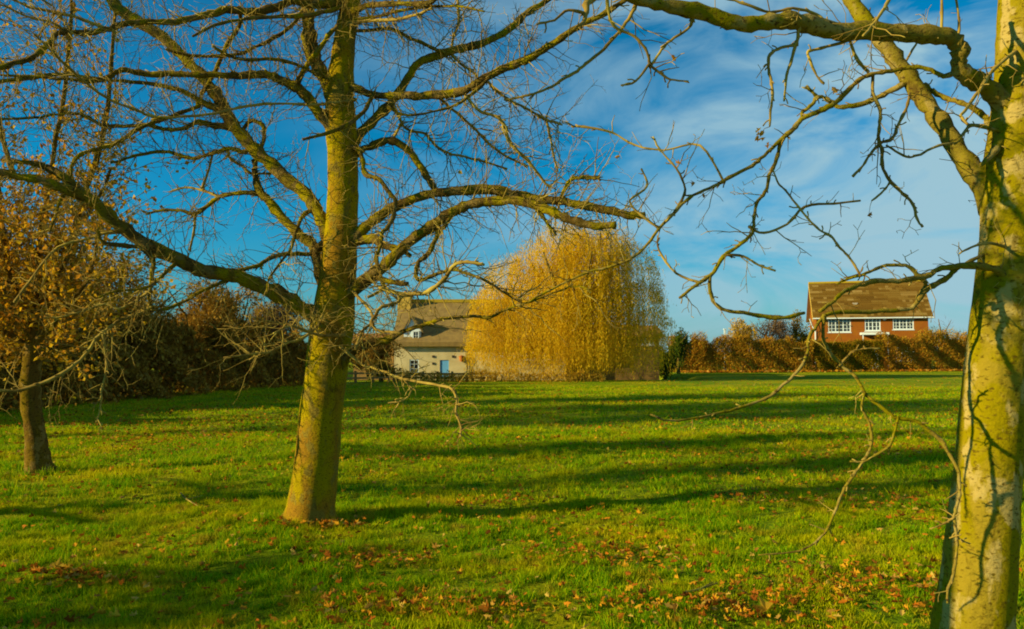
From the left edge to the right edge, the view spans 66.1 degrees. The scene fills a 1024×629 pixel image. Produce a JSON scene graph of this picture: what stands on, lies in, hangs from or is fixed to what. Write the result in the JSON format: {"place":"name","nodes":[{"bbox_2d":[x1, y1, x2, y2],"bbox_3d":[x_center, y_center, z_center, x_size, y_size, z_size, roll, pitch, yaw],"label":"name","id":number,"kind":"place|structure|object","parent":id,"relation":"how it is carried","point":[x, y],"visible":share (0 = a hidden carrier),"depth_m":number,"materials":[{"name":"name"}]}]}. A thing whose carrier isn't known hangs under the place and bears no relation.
{"place":"outdoors","nodes":[
{"label":"outdoors","id":0,"kind":"place"},
{"bbox_2d":[0,0,997,351],"label":"sky","id":1,"kind":"structure","parent":0,"point":[720,97],"materials":[{"name":"blue"}]},
{"bbox_2d":[0,352,1023,628],"bbox_3d":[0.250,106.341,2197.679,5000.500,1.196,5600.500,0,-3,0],"label":"ground","id":2,"kind":"structure","parent":0,"point":[552,618],"depth_m":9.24,"materials":[{"name":"green plant"}]},
{"bbox_2d":[0,258,29,361],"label":"woodland tree","id":3,"kind":"object","parent":2,"relation":"on","point":[5,291],"visible":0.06,"depth_m":21.14,"materials":[{"name":"brown plant"}]},
{"bbox_2d":[0,244,106,360],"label":"woodland tree","id":4,"kind":"object","parent":2,"relation":"on","point":[69,318],"depth_m":25.20,"materials":[{"name":"brown plant"}]},
{"bbox_2d":[0,0,195,473],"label":"autumn tree","id":5,"kind":"object","parent":2,"relation":"on","point":[37,451],"visible":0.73,"depth_m":10.48,"materials":[{"name":"brown plant"}]},
{"bbox_2d":[76,247,185,394],"bbox_3d":[-13.759,0.210,27.892,4.414,5.652,4.369,1,-3,-28],"label":"woodland tree","id":6,"kind":"object","parent":2,"relation":"on","point":[166,332],"visible":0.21,"depth_m":27.77,"materials":[{"name":"brown plant"}]},
{"bbox_2d":[0,318,307,411],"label":"hedgerow","id":7,"kind":"object","parent":2,"relation":"on","point":[171,375],"visible":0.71,"depth_m":28.04,"materials":[{"name":"brown plant"}]},
{"bbox_2d":[180,492,199,505],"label":"fallen twig","id":8,"kind":"object","parent":2,"relation":"on","point":[189,498],"visible":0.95,"depth_m":8.30,"materials":[{"name":"brown wood"}]},
{"bbox_2d":[153,274,251,389],"bbox_3d":[-12.866,0.699,31.953,4.696,5.105,4.256,0,-3,0],"label":"woodland tree","id":9,"kind":"object","parent":2,"relation":"on","point":[199,316],"visible":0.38,"depth_m":31.63,"materials":[{"name":"brown plant"}]},
{"bbox_2d":[220,274,279,375],"bbox_3d":[-12.524,0.686,36.090,4.020,5.440,3.786,0,-3,0],"label":"woodland tree","id":10,"kind":"object","parent":2,"relation":"on","point":[252,331],"visible":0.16,"depth_m":36.01,"materials":[{"name":"brown plant"}]},
{"bbox_2d":[239,296,306,351],"bbox_3d":[-12.217,1.134,39.915,3.657,4.952,2.808,1,-3,-26],"label":"woodland tree","id":11,"kind":"object","parent":2,"relation":"on","point":[279,320],"visible":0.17,"depth_m":39.69,"materials":[{"name":"brown plant"}]},
{"bbox_2d":[280,370,390,384],"bbox_3d":[-8.875,3.248,40.139,6.027,0.739,0.172,2,-3,-37],"label":"wooden fence","id":12,"kind":"object","parent":2,"relation":"on","point":[355,377],"visible":0.34,"depth_m":40.90,"materials":[{"name":"brown wood"}]},
{"bbox_2d":[0,0,673,528],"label":"bare tree","id":13,"kind":"object","parent":2,"relation":"on","point":[328,314],"visible":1,"depth_m":7.16,"materials":[{"name":"brown plant"}]},
{"bbox_2d":[352,333,393,379],"bbox_3d":[-9.140,3.284,53.404,3.132,3.997,3.400,0,-3,0],"label":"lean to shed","id":14,"kind":"object","parent":2,"relation":"on","point":[364,375],"visible":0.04,"depth_m":51.89,"materials":[{"name":"brown wood"}]},
{"bbox_2d":[348,332,403,379],"bbox_3d":[-8.121,2.403,45.705,3.449,3.428,3.241,-2,-3,36],"label":"brown bush","id":15,"kind":"object","parent":2,"relation":"on","point":[381,352],"visible":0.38,"depth_m":45.57,"materials":[{"name":"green plant"}]},
{"bbox_2d":[366,358,400,381],"bbox_3d":[-6.846,2.932,42.419,2.026,1.603,1.879,-2,-3,30],"label":"brown bush","id":16,"kind":"object","parent":2,"relation":"on","point":[385,367],"visible":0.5,"depth_m":42.18,"materials":[{"name":"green plant"}]},
{"bbox_2d":[393,371,496,381],"bbox_3d":[-3.627,3.395,42.566,5.609,0.672,0.167,0,-3,-2],"label":"wooden fence","id":17,"kind":"object","parent":2,"relation":"on","point":[446,373],"visible":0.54,"depth_m":42.51,"materials":[{"name":"brown wood"}]},
{"bbox_2d":[394,291,567,379],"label":"cottage","id":18,"kind":"structure","parent":2,"relation":"on","point":[442,354],"depth_m":49.95,"materials":[{"name":"white paint"}]},
{"bbox_2d":[409,359,418,372],"bbox_3d":[-6.198,3.293,49.980,0.605,0.885,0.120,0,-3,0],"label":"window","id":19,"kind":"structure","parent":18,"relation":"in","point":[412,361],"depth_m":49.95,"materials":[{"name":"white paint"}]},
{"bbox_2d":[412,331,418,337],"bbox_3d":[-6.104,1.334,50.003,0.416,0.592,0.120,0,-3,0],"label":"window","id":20,"kind":"structure","parent":18,"relation":"in","point":[415,333],"depth_m":49.97,"materials":[{"name":"white paint"}]},
{"bbox_2d":[440,360,448,375],"bbox_3d":[-4.290,3.476,49.951,0.563,1.176,0.120,0,-3,0],"label":"door","id":21,"kind":"structure","parent":18,"relation":"in","point":[444,364],"depth_m":49.95,"materials":[{"name":"blue paint"}]},
{"bbox_2d":[396,367,605,381],"bbox_3d":[-0.610,3.277,42.282,11.384,1.124,1.108,0,-3,-1],"label":"bramble","id":22,"kind":"object","parent":2,"relation":"on","point":[525,376],"visible":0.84,"depth_m":42.16,"materials":[{"name":"brown plant"}]},
{"bbox_2d":[0,368,1023,628],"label":"fallen leaves","id":23,"kind":"object","parent":2,"relation":"on","point":[336,618],"depth_m":6.35,"materials":[{"name":"orange plant"}]},
{"bbox_2d":[106,606,120,617],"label":"fallen leaf","id":24,"kind":"object","parent":23,"relation":"on","point":[116,613],"visible":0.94,"depth_m":4.64,"materials":[{"name":"plant"}]},
{"bbox_2d":[460,220,683,381],"bbox_3d":[3.234,-0.858,44.956,11.779,9.448,9.720,-2,-3,35],"label":"weeping willow","id":25,"kind":"object","parent":2,"relation":"on","point":[602,284],"visible":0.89,"depth_m":43.49,"materials":[{"name":"yellow plant"}]},
{"bbox_2d":[582,325,659,379],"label":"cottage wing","id":26,"kind":"structure","parent":2,"relation":"on","point":[650,376],"depth_m":50.88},
{"bbox_2d":[659,345,677,379],"bbox_3d":[10.848,3.524,55.828,2.246,3.005,2.034,0,-3,0],"label":"green bush","id":27,"kind":"object","parent":2,"relation":"on","point":[666,372],"visible":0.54,"depth_m":55.53,"materials":[{"name":"green plant"}]},
{"bbox_2d":[668,327,691,373],"bbox_3d":[12.258,2.533,57.955,1.983,3.829,1.723,-2,-3,38],"label":"conifer","id":28,"kind":"object","parent":2,"relation":"on","point":[683,342],"visible":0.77,"depth_m":57.81,"materials":[{"name":"green plant"}]},
{"bbox_2d":[688,330,709,369],"bbox_3d":[14.769,2.844,61.901,2.219,3.624,1.942,0,-3,0],"label":"brown bush","id":29,"kind":"object","parent":2,"relation":"on","point":[701,339],"visible":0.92,"depth_m":61.76,"materials":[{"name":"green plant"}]},
{"bbox_2d":[684,581,717,592],"bbox_3d":[1.256,1.791,5.172,0.400,0.040,0.036,3,-4,-44],"label":"fallen twig","id":30,"kind":"object","parent":2,"relation":"on","point":[698,589],"visible":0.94,"depth_m":5.15,"materials":[{"name":"brown wood"}]},
{"bbox_2d":[668,333,815,371],"bbox_3d":[18.221,3.075,62.574,12.155,3.442,2.278,0,-3,-8],"label":"hedge","id":31,"kind":"object","parent":2,"relation":"on","point":[767,351],"visible":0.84,"depth_m":62.26,"materials":[{"name":"orange plant"}]},
{"bbox_2d":[728,317,760,369],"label":"golden bush","id":32,"kind":"object","parent":2,"relation":"on","point":[740,331],"visible":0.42,"depth_m":65.61,"materials":[{"name":"yellow plant"}]},
{"bbox_2d":[504,0,1023,628],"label":"bare tree","id":33,"kind":"object","parent":2,"relation":"on","point":[978,584],"visible":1,"depth_m":3.51,"materials":[{"name":"brown plant"}]},
{"bbox_2d":[756,595,771,614],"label":"fallen leaf","id":34,"kind":"object","parent":2,"relation":"on","point":[764,606],"visible":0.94,"depth_m":4.75,"materials":[{"name":"yellow plant"}]},
{"bbox_2d":[751,315,794,365],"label":"twiggy bush","id":35,"kind":"object","parent":2,"relation":"on","point":[778,329],"visible":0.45,"depth_m":67.55,"materials":[{"name":"brown plant"}]},
{"bbox_2d":[785,309,813,364],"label":"golden bush","id":36,"kind":"object","parent":2,"relation":"on","point":[800,335],"visible":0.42,"depth_m":68.82,"materials":[{"name":"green plant"}]},
{"bbox_2d":[804,338,885,371],"bbox_3d":[27.177,3.336,64.240,6.634,3.108,2.385,1,-3,-12],"label":"hedge","id":37,"kind":"object","parent":2,"relation":"on","point":[822,359],"visible":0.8,"depth_m":63.74,"materials":[{"name":"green plant"}]},
{"bbox_2d":[875,328,966,370],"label":"hedge","id":38,"kind":"object","parent":2,"relation":"on","point":[923,346],"visible":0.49,"depth_m":65.63,"materials":[{"name":"orange plant"}]},
{"bbox_2d":[916,324,937,367],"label":"olive bush","id":39,"kind":"object","parent":2,"relation":"on","point":[929,334],"visible":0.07,"depth_m":70.14,"materials":[{"name":"green plant"}]},
{"bbox_2d":[928,317,952,368],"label":"bare bush","id":40,"kind":"object","parent":2,"relation":"on","point":[940,330],"visible":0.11,"depth_m":70.99,"materials":[{"name":"brown plant"}]},
{"bbox_2d":[934,326,966,363],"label":"olive bush","id":41,"kind":"object","parent":2,"relation":"on","point":[950,331],"visible":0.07,"depth_m":72.01,"materials":[{"name":"green plant"}]},
{"bbox_2d":[806,280,933,368],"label":"brick house","id":42,"kind":"structure","parent":0,"point":[876,297],"depth_m":74.58,"materials":[{"name":"tile"}]},
{"bbox_2d":[828,319,851,332],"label":"window","id":43,"kind":"structure","parent":42,"relation":"in","point":[833,324],"depth_m":74.53,"materials":[{"name":"white paint"}]},
{"bbox_2d":[864,319,880,331],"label":"window","id":44,"kind":"structure","parent":42,"relation":"in","point":[871,325],"depth_m":73.72,"materials":[{"name":"white paint"}]},
{"bbox_2d":[893,318,914,329],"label":"window","id":45,"kind":"structure","parent":42,"relation":"in","point":[898,324],"depth_m":73.02,"materials":[{"name":"white paint"}]}
]}

